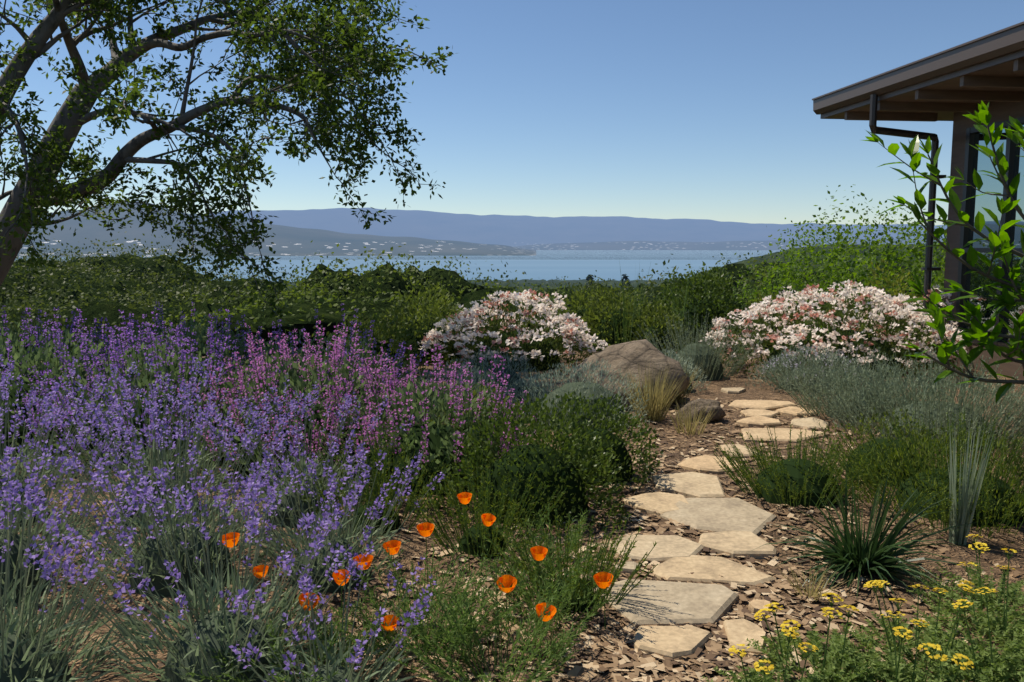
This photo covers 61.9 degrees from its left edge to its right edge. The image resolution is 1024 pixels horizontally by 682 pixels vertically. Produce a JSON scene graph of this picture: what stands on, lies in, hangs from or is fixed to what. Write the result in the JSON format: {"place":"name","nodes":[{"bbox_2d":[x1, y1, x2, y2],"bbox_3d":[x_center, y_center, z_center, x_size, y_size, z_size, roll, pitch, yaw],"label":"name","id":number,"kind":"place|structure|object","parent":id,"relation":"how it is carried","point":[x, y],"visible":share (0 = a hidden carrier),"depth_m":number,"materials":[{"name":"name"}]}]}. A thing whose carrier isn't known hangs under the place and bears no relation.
{"place":"outdoors","nodes":[
{"label":"outdoors","id":0,"kind":"place"},
{"bbox_2d":[15,250,781,281],"bbox_3d":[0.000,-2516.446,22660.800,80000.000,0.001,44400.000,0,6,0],"label":"bay water","id":1,"kind":"structure","parent":0,"point":[560,269],"depth_m":2693.69,"materials":[{"name":"blue liquid"}]},
{"bbox_2d":[0,201,1023,681],"bbox_3d":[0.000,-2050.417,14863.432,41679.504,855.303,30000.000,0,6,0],"label":"ground","id":2,"kind":"structure","parent":0,"point":[410,233],"depth_m":7.49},
{"bbox_2d":[0,0,455,330],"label":"oak tree","id":3,"kind":"object","parent":2,"relation":"on","point":[38,186],"visible":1,"depth_m":8.98,"materials":[{"name":"green plant"}]},
{"bbox_2d":[0,185,946,360],"bbox_3d":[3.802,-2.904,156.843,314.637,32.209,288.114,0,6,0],"label":"hedge","id":4,"kind":"object","parent":2,"relation":"on","point":[108,287],"visible":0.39,"depth_m":21.18,"materials":[{"name":"green plant"}]},
{"bbox_2d":[0,259,1023,681],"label":"garden plants","id":5,"kind":"object","parent":2,"relation":"on","point":[302,451],"visible":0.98,"depth_m":4.74,"materials":[{"name":"green plant"}]},
{"bbox_2d":[86,398,1023,681],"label":"mulch chips","id":6,"kind":"object","parent":2,"relation":"on","point":[616,660],"visible":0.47,"depth_m":3.52,"materials":[{"name":"brown wood"}]},
{"bbox_2d":[567,339,689,408],"bbox_3d":[1.118,0.373,8.456,1.213,0.766,1.035,0,6,0],"label":"boulder","id":7,"kind":"object","parent":2,"relation":"on","point":[635,355],"visible":0.42,"depth_m":8.19,"materials":[{"name":"stone"}]},
{"bbox_2d":[675,399,725,422],"bbox_3d":[1.670,0.629,7.568,0.436,0.228,0.355,0,6,0],"label":"rock","id":8,"kind":"object","parent":2,"relation":"on","point":[718,413],"visible":0.65,"depth_m":7.45,"materials":[{"name":"stone"}]},
{"bbox_2d":[592,387,829,661],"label":"stepping stones","id":9,"kind":"object","parent":2,"relation":"on","point":[736,525],"visible":0.86,"depth_m":4.24,"materials":[{"name":"beige stone"}]},
{"bbox_2d":[863,100,1023,403],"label":"shrub","id":10,"kind":"object","parent":2,"relation":"on","point":[977,330],"visible":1,"depth_m":5.19,"materials":[{"name":"green plant"}]},
{"bbox_2d":[0,0,1023,224],"label":"sky","id":11,"kind":"structure","parent":0,"point":[654,109],"materials":[{"name":"blue"}]},
{"bbox_2d":[820,49,1023,120],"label":"fascia board","id":12,"kind":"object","parent":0,"point":[969,70],"depth_m":9.19,"materials":[{"name":"wood"}]},
{"bbox_2d":[812,21,1023,114],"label":"gutter","id":13,"kind":"object","parent":12,"relation":"attached to","point":[999,43],"visible":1,"depth_m":9.09,"materials":[{"name":"grey metal"}]},
{"bbox_2d":[869,94,945,323],"bbox_3d":[4.965,-1.380,10.875,1.572,3.280,0.193,-4,8,-31],"label":"downspout","id":14,"kind":"object","parent":13,"relation":"attached to","point":[928,268],"visible":0.82,"depth_m":11.08,"materials":[{"name":"black metal"}]},
{"bbox_2d":[828,57,1023,121],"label":"roof soffit","id":15,"kind":"structure","parent":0,"point":[946,100],"depth_m":9.65,"materials":[{"name":"brown wood"}]},
{"bbox_2d":[942,92,1023,379],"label":"house walls","id":16,"kind":"structure","parent":0,"point":[999,111],"depth_m":10.77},
{"bbox_2d":[955,117,1023,350],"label":"house window frames","id":17,"kind":"structure","parent":16,"relation":"in","point":[968,168],"depth_m":10.61,"materials":[{"name":"black metal"}]},
{"bbox_2d":[963,124,1023,342],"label":"window glass","id":18,"kind":"object","parent":17,"relation":"in","point":[976,280],"visible":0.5,"depth_m":10.35,"materials":[{"name":"glass"}]}
]}

